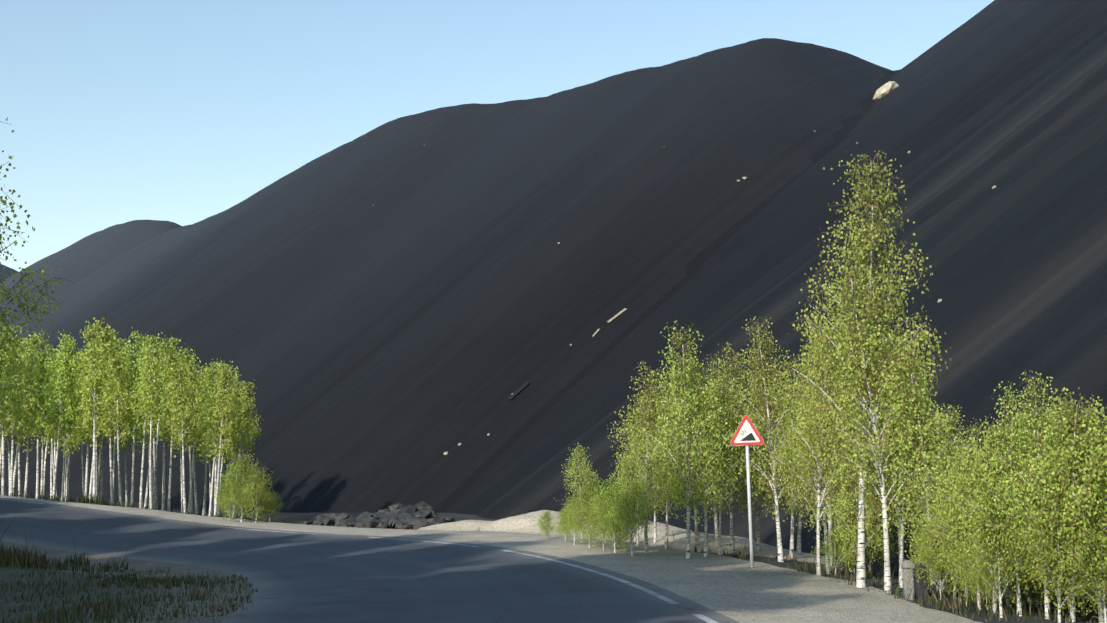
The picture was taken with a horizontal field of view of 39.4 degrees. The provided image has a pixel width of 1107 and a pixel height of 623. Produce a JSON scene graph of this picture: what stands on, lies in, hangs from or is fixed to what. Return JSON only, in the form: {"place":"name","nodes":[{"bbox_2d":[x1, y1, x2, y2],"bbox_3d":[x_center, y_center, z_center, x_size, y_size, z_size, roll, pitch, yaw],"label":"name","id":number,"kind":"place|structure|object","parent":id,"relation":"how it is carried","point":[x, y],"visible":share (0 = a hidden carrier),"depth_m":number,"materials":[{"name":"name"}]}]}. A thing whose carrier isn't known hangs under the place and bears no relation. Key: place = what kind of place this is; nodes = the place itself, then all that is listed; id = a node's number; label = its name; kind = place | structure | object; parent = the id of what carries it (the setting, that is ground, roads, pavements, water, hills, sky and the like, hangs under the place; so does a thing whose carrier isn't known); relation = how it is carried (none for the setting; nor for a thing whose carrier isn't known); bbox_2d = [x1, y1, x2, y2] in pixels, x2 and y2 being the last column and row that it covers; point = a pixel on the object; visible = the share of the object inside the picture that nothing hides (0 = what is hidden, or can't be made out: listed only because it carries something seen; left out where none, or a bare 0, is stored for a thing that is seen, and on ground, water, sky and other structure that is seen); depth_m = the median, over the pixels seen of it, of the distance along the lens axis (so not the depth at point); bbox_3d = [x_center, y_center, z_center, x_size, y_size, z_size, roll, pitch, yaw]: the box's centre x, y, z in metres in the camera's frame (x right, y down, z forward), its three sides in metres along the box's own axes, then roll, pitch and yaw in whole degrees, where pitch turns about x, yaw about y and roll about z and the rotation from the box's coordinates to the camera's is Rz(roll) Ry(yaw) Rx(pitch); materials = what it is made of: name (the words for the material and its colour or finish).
{"place":"outdoors","nodes":[
{"label":"outdoors","id":0,"kind":"place"},
{"bbox_2d":[0,498,739,622],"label":"road asphalt","id":1,"kind":"structure","parent":0,"point":[298,577],"depth_m":28.71,"materials":[{"name":"grey asphalt"}]},
{"bbox_2d":[2,499,717,622],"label":"road edge lines","id":2,"kind":"object","parent":1,"relation":"on","point":[700,616],"visible":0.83,"depth_m":26.83,"materials":[{"name":"paint"}]},
{"bbox_2d":[0,495,981,622],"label":"road shoulder","id":3,"kind":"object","parent":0,"point":[738,590],"depth_m":26.75},
{"bbox_2d":[207,476,247,521],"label":"birch tree","id":4,"kind":"object","parent":3,"relation":"on","point":[224,500],"visible":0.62,"depth_m":48.34,"materials":[{"name":"green plant"}]},
{"bbox_2d":[228,464,278,522],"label":"birch tree","id":5,"kind":"object","parent":3,"relation":"on","point":[257,493],"visible":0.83,"depth_m":48.37,"materials":[{"name":"green plant"}]},
{"bbox_2d":[259,487,284,521],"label":"birch tree","id":6,"kind":"object","parent":3,"relation":"on","point":[271,507],"visible":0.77,"depth_m":48.85,"materials":[{"name":"green plant"}]},
{"bbox_2d":[535,510,557,538],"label":"birch tree","id":7,"kind":"object","parent":3,"relation":"on","point":[543,526],"visible":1,"depth_m":38.37,"materials":[{"name":"green plant"}]},
{"bbox_2d":[554,495,587,544],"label":"birch tree","id":8,"kind":"object","parent":3,"relation":"on","point":[564,526],"visible":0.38,"depth_m":35.57,"materials":[{"name":"green plant"}]},
{"bbox_2d":[561,443,601,537],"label":"thin birch tree","id":9,"kind":"object","parent":3,"relation":"on","point":[579,470],"visible":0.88,"depth_m":38.39,"materials":[{"name":"green plant"}]},
{"bbox_2d":[554,475,616,547],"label":"birch tree","id":10,"kind":"object","parent":3,"relation":"on","point":[576,514],"visible":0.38,"depth_m":34.42,"materials":[{"name":"green plant"}]},
{"bbox_2d":[572,490,620,549],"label":"birch tree","id":11,"kind":"object","parent":3,"relation":"on","point":[592,520],"visible":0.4,"depth_m":33.45,"materials":[{"name":"green plant"}]},
{"bbox_2d":[601,456,663,555],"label":"birch tree","id":12,"kind":"object","parent":3,"relation":"on","point":[630,518],"visible":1,"depth_m":31.53,"materials":[{"name":"green plant"}]},
{"bbox_2d":[629,320,737,558],"bbox_3d":[2.650,2.688,31.078,1.909,5.071,2.712,6,-9,-38],"label":"birch tree","id":13,"kind":"object","parent":3,"relation":"on","point":[674,434],"visible":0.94,"depth_m":30.92,"materials":[{"name":"green plant"}]},
{"bbox_2d":[659,365,711,545],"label":"birch tree","id":14,"kind":"object","parent":3,"relation":"on","point":[696,528],"visible":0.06,"depth_m":34.06,"materials":[{"name":"green plant"}]},
{"bbox_2d":[694,378,755,555],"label":"thin birch tree","id":15,"kind":"object","parent":3,"relation":"on","point":[725,402],"visible":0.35,"depth_m":31.86,"materials":[{"name":"green plant"}]},
{"bbox_2d":[730,415,763,567],"bbox_3d":[3.609,3.474,28.480,0.633,3.131,0.088,-2,-6,5],"label":"warning road sign","id":16,"kind":"object","parent":3,"relation":"on","point":[746,434],"visible":0.96,"depth_m":28.55,"materials":[{"name":"white metal"}]},
{"bbox_2d":[723,316,811,561],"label":"birch tree","id":17,"kind":"object","parent":3,"relation":"on","point":[779,423],"visible":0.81,"depth_m":30.80,"materials":[{"name":"green plant"}]},
{"bbox_2d":[784,379,851,573],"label":"thin birch tree","id":18,"kind":"object","parent":3,"relation":"on","point":[824,516],"visible":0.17,"depth_m":27.84,"materials":[{"name":"green plant"}]},
{"bbox_2d":[823,462,909,571],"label":"birch tree","id":19,"kind":"object","parent":3,"relation":"on","point":[853,532],"visible":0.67,"depth_m":26.45,"materials":[{"name":"green plant"}]},
{"bbox_2d":[818,266,954,593],"bbox_3d":[5.185,1.898,24.061,2.131,5.346,1.986,-3,-7,15],"label":"birch tree","id":20,"kind":"object","parent":3,"relation":"on","point":[877,455],"visible":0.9,"depth_m":23.97,"materials":[{"name":"green plant"}]},
{"bbox_2d":[869,413,930,587],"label":"thin birch tree","id":21,"kind":"object","parent":3,"relation":"on","point":[901,561],"visible":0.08,"depth_m":25.10,"materials":[{"name":"green plant"}]},
{"bbox_2d":[864,350,974,595],"bbox_3d":[5.673,2.541,23.784,1.626,3.977,2.031,2,-7,-16],"label":"birch tree","id":22,"kind":"object","parent":3,"relation":"on","point":[929,478],"visible":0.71,"depth_m":23.70,"materials":[{"name":"green plant"}]},
{"bbox_2d":[918,450,989,607],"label":"birch tree","id":23,"kind":"object","parent":3,"relation":"on","point":[948,535],"visible":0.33,"depth_m":21.93,"materials":[{"name":"green plant"}]},
{"bbox_2d":[946,437,988,609],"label":"thin birch tree","id":24,"kind":"object","parent":3,"relation":"on","point":[969,493],"visible":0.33,"depth_m":21.50,"materials":[{"name":"green plant"}]},
{"bbox_2d":[932,414,1043,613],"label":"birch tree","id":25,"kind":"object","parent":3,"relation":"on","point":[983,474],"visible":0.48,"depth_m":21.01,"materials":[{"name":"green plant"}]},
{"bbox_2d":[943,478,1042,617],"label":"birch tree","id":26,"kind":"object","parent":3,"relation":"on","point":[1002,562],"visible":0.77,"depth_m":20.50,"materials":[{"name":"green plant"}]},
{"bbox_2d":[949,381,1062,615],"bbox_3d":[6.200,2.582,20.798,1.581,3.309,1.234,3,-8,-24],"label":"birch tree","id":27,"kind":"object","parent":3,"relation":"on","point":[1010,455],"visible":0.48,"depth_m":20.75,"materials":[{"name":"green plant"}]},
{"bbox_2d":[0,0,993,271],"label":"sky","id":28,"kind":"structure","parent":0,"point":[180,112],"materials":[{"name":"blue"}]},
{"bbox_2d":[0,487,1098,622],"bbox_3d":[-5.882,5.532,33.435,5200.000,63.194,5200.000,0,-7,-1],"label":"terrain","id":29,"kind":"structure","parent":0,"point":[300,518],"depth_m":27.17,"materials":[{"name":"plant"}]},
{"bbox_2d":[0,321,29,421],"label":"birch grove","id":30,"kind":"object","parent":29,"relation":"on","point":[6,381],"visible":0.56,"depth_m":57.08,"materials":[{"name":"green plant"}]},
{"bbox_2d":[0,322,30,495],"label":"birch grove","id":31,"kind":"object","parent":29,"relation":"on","point":[15,408],"visible":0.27,"depth_m":57.88,"materials":[{"name":"green plant"}]},
{"bbox_2d":[0,368,35,493],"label":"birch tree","id":32,"kind":"object","parent":29,"relation":"on","point":[9,455],"visible":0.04,"depth_m":71.47,"materials":[{"name":"green plant"}]},
{"bbox_2d":[0,324,38,482],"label":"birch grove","id":33,"kind":"object","parent":29,"relation":"on","point":[21,353],"visible":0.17,"depth_m":69.85,"materials":[{"name":"green plant"}]},
{"bbox_2d":[0,334,43,495],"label":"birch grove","id":34,"kind":"object","parent":29,"relation":"on","point":[12,424],"visible":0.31,"depth_m":67.58,"materials":[{"name":"green plant"}]},
{"bbox_2d":[13,334,36,492],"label":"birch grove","id":35,"kind":"object","parent":29,"relation":"on","point":[16,458],"visible":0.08,"depth_m":85.33,"materials":[{"name":"green plant"}]},
{"bbox_2d":[20,331,51,495],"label":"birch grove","id":36,"kind":"object","parent":29,"relation":"on","point":[34,336],"visible":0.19,"depth_m":72.72,"materials":[{"name":"green plant"}]},
{"bbox_2d":[0,117,76,446],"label":"tall birch tree","id":37,"kind":"object","parent":29,"relation":"on","point":[35,303],"visible":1,"depth_m":23.57,"materials":[{"name":"green plant"}]},
{"bbox_2d":[23,336,62,494],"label":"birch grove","id":38,"kind":"object","parent":29,"relation":"on","point":[39,379],"visible":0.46,"depth_m":70.98,"materials":[{"name":"green plant"}]},
{"bbox_2d":[34,338,90,500],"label":"birch tree","id":39,"kind":"object","parent":29,"relation":"on","point":[68,442],"visible":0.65,"depth_m":58.94,"materials":[{"name":"green plant"}]},
{"bbox_2d":[39,330,86,498],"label":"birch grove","id":40,"kind":"object","parent":29,"relation":"on","point":[67,340],"visible":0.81,"depth_m":58.66,"materials":[{"name":"green plant"}]},
{"bbox_2d":[50,350,82,500],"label":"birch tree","id":41,"kind":"object","parent":29,"relation":"on","point":[63,477],"visible":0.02,"depth_m":77.16,"materials":[{"name":"green plant"}]},
{"bbox_2d":[73,339,114,503],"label":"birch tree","id":42,"kind":"object","parent":29,"relation":"on","point":[91,481],"visible":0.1,"depth_m":64.88,"materials":[{"name":"green plant"}]},
{"bbox_2d":[71,321,118,499],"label":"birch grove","id":43,"kind":"object","parent":29,"relation":"on","point":[103,393],"visible":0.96,"depth_m":58.79,"materials":[{"name":"green plant"}]},
{"bbox_2d":[73,315,120,496],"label":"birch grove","id":44,"kind":"object","parent":29,"relation":"on","point":[104,332],"visible":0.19,"depth_m":64.78,"materials":[{"name":"green plant"}]},
{"bbox_2d":[84,328,130,505],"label":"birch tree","id":45,"kind":"object","parent":29,"relation":"on","point":[111,471],"visible":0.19,"depth_m":64.97,"materials":[{"name":"green plant"}]},
{"bbox_2d":[96,336,137,506],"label":"birch tree","id":46,"kind":"object","parent":29,"relation":"on","point":[117,402],"visible":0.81,"depth_m":64.02,"materials":[{"name":"green plant"}]},
{"bbox_2d":[112,338,132,492],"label":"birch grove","id":47,"kind":"object","parent":29,"relation":"on","point":[114,453],"visible":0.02,"depth_m":73.85,"materials":[{"name":"green plant"}]},
{"bbox_2d":[112,362,139,504],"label":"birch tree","id":48,"kind":"object","parent":29,"relation":"on","point":[126,486],"visible":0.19,"depth_m":88.98,"materials":[{"name":"green plant"}]},
{"bbox_2d":[104,327,157,505],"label":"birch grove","id":49,"kind":"object","parent":29,"relation":"on","point":[137,354],"visible":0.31,"depth_m":65.09,"materials":[{"name":"green plant"}]},
{"bbox_2d":[127,330,160,477],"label":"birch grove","id":50,"kind":"object","parent":29,"relation":"on","point":[140,435],"visible":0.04,"depth_m":72.49,"materials":[{"name":"green plant"}]},
{"bbox_2d":[123,333,170,507],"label":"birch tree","id":51,"kind":"object","parent":29,"relation":"on","point":[143,453],"visible":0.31,"depth_m":60.20,"materials":[{"name":"green plant"}]},
{"bbox_2d":[119,332,177,508],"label":"birch tree","id":52,"kind":"object","parent":29,"relation":"on","point":[148,394],"visible":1,"depth_m":58.65,"materials":[{"name":"green plant"}]},
{"bbox_2d":[137,353,165,508],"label":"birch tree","id":53,"kind":"object","parent":29,"relation":"on","point":[156,503],"visible":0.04,"depth_m":72.06,"materials":[{"name":"green plant"}]},
{"bbox_2d":[138,337,179,509],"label":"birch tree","id":54,"kind":"object","parent":29,"relation":"on","point":[166,348],"visible":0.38,"depth_m":63.62,"materials":[{"name":"green plant"}]},
{"bbox_2d":[152,345,180,510],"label":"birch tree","id":55,"kind":"object","parent":29,"relation":"on","point":[164,500],"visible":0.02,"depth_m":74.87,"materials":[{"name":"green plant"}]},
{"bbox_2d":[158,335,191,511],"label":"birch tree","id":56,"kind":"object","parent":29,"relation":"on","point":[170,358],"visible":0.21,"depth_m":65.47,"materials":[{"name":"green plant"}]},
{"bbox_2d":[158,357,211,513],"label":"birch tree","id":57,"kind":"object","parent":29,"relation":"on","point":[184,417],"visible":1,"depth_m":57.03,"materials":[{"name":"green plant"}]},
{"bbox_2d":[167,343,207,513],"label":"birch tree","id":58,"kind":"object","parent":29,"relation":"on","point":[189,356],"visible":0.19,"depth_m":65.53,"materials":[{"name":"green plant"}]},
{"bbox_2d":[175,362,205,513],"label":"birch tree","id":59,"kind":"object","parent":29,"relation":"on","point":[197,380],"visible":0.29,"depth_m":64.33,"materials":[{"name":"green plant"}]},
{"bbox_2d":[191,363,223,514],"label":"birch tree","id":60,"kind":"object","parent":29,"relation":"on","point":[204,451],"visible":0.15,"depth_m":64.20,"materials":[{"name":"green plant"}]},
{"bbox_2d":[192,361,240,505],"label":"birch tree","id":61,"kind":"object","parent":29,"relation":"on","point":[212,392],"visible":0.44,"depth_m":61.16,"materials":[{"name":"green plant"}]},
{"bbox_2d":[196,361,238,515],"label":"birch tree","id":62,"kind":"object","parent":29,"relation":"on","point":[212,481],"visible":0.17,"depth_m":62.34,"materials":[{"name":"green plant"}]},
{"bbox_2d":[200,361,248,516],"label":"birch tree","id":63,"kind":"object","parent":29,"relation":"on","point":[223,428],"visible":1,"depth_m":57.40,"materials":[{"name":"green plant"}]},
{"bbox_2d":[216,454,268,521],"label":"birch tree","id":64,"kind":"object","parent":29,"relation":"on","point":[239,468],"visible":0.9,"depth_m":48.39,"materials":[{"name":"green plant"}]},
{"bbox_2d":[227,383,260,516],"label":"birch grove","id":65,"kind":"object","parent":29,"relation":"on","point":[238,396],"visible":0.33,"depth_m":67.12,"materials":[{"name":"green plant"}]},
{"bbox_2d":[226,381,263,517],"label":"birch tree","id":66,"kind":"object","parent":29,"relation":"on","point":[248,394],"visible":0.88,"depth_m":59.66,"materials":[{"name":"green plant"}]},
{"bbox_2d":[311,507,456,529],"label":"rock pile","id":67,"kind":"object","parent":29,"relation":"on","point":[406,516],"depth_m":47.07,"materials":[{"name":"grey stone"}]},
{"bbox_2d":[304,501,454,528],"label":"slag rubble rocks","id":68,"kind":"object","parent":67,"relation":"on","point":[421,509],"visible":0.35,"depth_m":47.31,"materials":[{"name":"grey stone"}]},
{"bbox_2d":[0,0,1106,609],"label":"slag heap","id":69,"kind":"object","parent":29,"relation":"on","point":[386,316],"visible":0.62,"depth_m":109.90,"materials":[{"name":"black gravel"}]},
{"bbox_2d":[873,81,898,101],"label":"pale boulder","id":70,"kind":"object","parent":69,"relation":"on","point":[885,89],"visible":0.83,"depth_m":134.29,"materials":[{"name":"stone"}]},
{"bbox_2d":[581,473,642,551],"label":"birch tree","id":71,"kind":"object","parent":29,"relation":"on","point":[614,480],"visible":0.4,"depth_m":32.79,"materials":[{"name":"green plant"}]},
{"bbox_2d":[585,487,642,552],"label":"birch tree","id":72,"kind":"object","parent":29,"relation":"on","point":[604,525],"visible":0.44,"depth_m":32.63,"materials":[{"name":"green plant"}]},
{"bbox_2d":[607,361,679,553],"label":"birch tree","id":73,"kind":"object","parent":29,"relation":"on","point":[643,458],"visible":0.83,"depth_m":32.52,"materials":[{"name":"green plant"}]},
{"bbox_2d":[622,389,673,542],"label":"birch tree","id":74,"kind":"object","parent":29,"relation":"on","point":[655,526],"visible":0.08,"depth_m":35.76,"materials":[{"name":"green plant"}]},
{"bbox_2d":[637,379,694,548],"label":"birch tree","id":75,"kind":"object","parent":29,"relation":"on","point":[666,510],"visible":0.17,"depth_m":34.04,"materials":[{"name":"green plant"}]},
{"bbox_2d":[659,358,753,556],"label":"birch tree","id":76,"kind":"object","parent":29,"relation":"on","point":[706,504],"visible":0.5,"depth_m":31.18,"materials":[{"name":"green plant"}]},
{"bbox_2d":[680,354,745,547],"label":"birch tree","id":77,"kind":"object","parent":29,"relation":"on","point":[715,514],"visible":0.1,"depth_m":33.93,"materials":[{"name":"green plant"}]},
{"bbox_2d":[688,342,776,552],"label":"birch tree","id":78,"kind":"object","parent":29,"relation":"on","point":[731,505],"visible":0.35,"depth_m":33.38,"materials":[{"name":"green plant"}]},
{"bbox_2d":[719,360,796,550],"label":"birch tree","id":79,"kind":"object","parent":29,"relation":"on","point":[758,542],"visible":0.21,"depth_m":33.69,"materials":[{"name":"green plant"}]},
{"bbox_2d":[743,350,817,557],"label":"birch tree","id":80,"kind":"object","parent":29,"relation":"on","point":[793,509],"visible":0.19,"depth_m":33.26,"materials":[{"name":"green plant"}]},
{"bbox_2d":[769,350,835,553],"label":"birch tree","id":81,"kind":"object","parent":29,"relation":"on","point":[798,550],"visible":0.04,"depth_m":34.34,"materials":[{"name":"green plant"}]},
{"bbox_2d":[765,342,858,575],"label":"birch tree","id":82,"kind":"object","parent":29,"relation":"on","point":[813,456],"visible":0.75,"depth_m":27.04,"materials":[{"name":"green plant"}]},
{"bbox_2d":[768,325,877,565],"bbox_3d":[5.332,2.662,30.104,2.167,5.014,2.142,-4,-8,30],"label":"birch tree","id":83,"kind":"object","parent":29,"relation":"on","point":[827,489],"visible":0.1,"depth_m":30.13,"materials":[{"name":"green plant"}]},
{"bbox_2d":[807,522,855,575],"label":"birch tree","id":84,"kind":"object","parent":29,"relation":"on","point":[828,551],"visible":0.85,"depth_m":27.27,"materials":[{"name":"green plant"}]},
{"bbox_2d":[779,142,951,587],"bbox_3d":[4.990,0.934,24.931,2.611,7.510,2.792,0,-7,3],"label":"tall birch tree","id":85,"kind":"object","parent":29,"relation":"on","point":[823,338],"visible":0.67,"depth_m":24.89,"materials":[{"name":"green plant"}]},
{"bbox_2d":[837,496,897,576],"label":"birch tree","id":86,"kind":"object","parent":29,"relation":"on","point":[878,549],"visible":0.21,"depth_m":27.45,"materials":[{"name":"green plant"}]},
{"bbox_2d":[841,332,958,569],"bbox_3d":[6.038,2.619,27.145,2.578,4.593,2.083,5,-8,-38],"label":"birch tree","id":87,"kind":"object","parent":29,"relation":"on","point":[899,522],"visible":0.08,"depth_m":27.14,"materials":[{"name":"green plant"}]},
{"bbox_2d":[896,471,971,599],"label":"birch tree","id":88,"kind":"object","parent":29,"relation":"on","point":[955,595],"visible":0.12,"depth_m":23.22,"materials":[{"name":"green plant"}]},
{"bbox_2d":[907,520,964,599],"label":"birch tree","id":89,"kind":"object","parent":29,"relation":"on","point":[940,568],"visible":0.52,"depth_m":22.75,"materials":[{"name":"green plant"}]},
{"bbox_2d":[919,404,966,495],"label":"birch tree","id":90,"kind":"object","parent":29,"relation":"on","point":[951,423],"visible":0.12,"depth_m":34.01,"materials":[{"name":"green plant"}]},
{"bbox_2d":[946,537,993,606],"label":"birch tree","id":91,"kind":"object","parent":29,"relation":"on","point":[964,581],"visible":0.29,"depth_m":21.43,"materials":[{"name":"green plant"}]},
{"bbox_2d":[949,418,993,522],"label":"birch tree","id":92,"kind":"object","parent":29,"relation":"on","point":[973,435],"visible":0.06,"depth_m":31.41,"materials":[{"name":"green plant"}]},
{"bbox_2d":[929,515,1014,606],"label":"birch tree","id":93,"kind":"object","parent":29,"relation":"on","point":[954,555],"visible":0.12,"depth_m":21.64,"materials":[{"name":"green plant"}]},
{"bbox_2d":[922,465,1052,607],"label":"birch tree","id":94,"kind":"object","parent":29,"relation":"on","point":[1006,592],"depth_m":22.00,"materials":[{"name":"green plant"}]},
{"bbox_2d":[982,370,1094,618],"bbox_3d":[6.492,2.490,20.542,1.469,3.463,1.513,0,-7,4],"label":"birch tree","id":95,"kind":"object","parent":29,"relation":"on","point":[1037,430],"visible":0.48,"depth_m":20.58,"materials":[{"name":"green plant"}]},
{"bbox_2d":[995,387,1106,621],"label":"birch tree","id":96,"kind":"object","parent":29,"relation":"on","point":[1079,496],"visible":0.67,"depth_m":20.16,"materials":[{"name":"green plant"}]},
{"bbox_2d":[996,403,1106,622],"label":"birch tree","id":97,"kind":"object","parent":29,"relation":"on","point":[1097,493],"visible":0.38,"depth_m":20.08,"materials":[{"name":"green plant"}]},
{"bbox_2d":[1009,487,1102,622],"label":"birch tree","id":98,"kind":"object","parent":29,"relation":"on","point":[1038,553],"visible":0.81,"depth_m":19.92,"materials":[{"name":"green plant"}]},
{"bbox_2d":[1053,520,1106,622],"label":"birch tree","id":99,"kind":"object","parent":29,"relation":"on","point":[1103,583],"visible":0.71,"depth_m":19.82,"materials":[{"name":"green plant"}]},
{"bbox_2d":[417,510,840,566],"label":"gravel berm terrain","id":100,"kind":"structure","parent":0,"point":[525,523],"depth_m":38.05,"materials":[{"name":"beige gravel"}]},
{"bbox_2d":[901,560,928,600],"bbox_3d":[5.368,4.125,22.849,0.372,0.888,0.263,2,-7,-13],"label":"marker post","id":101,"kind":"object","parent":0,"point":[908,578],"depth_m":22.82,"materials":[{"name":"white concrete"}]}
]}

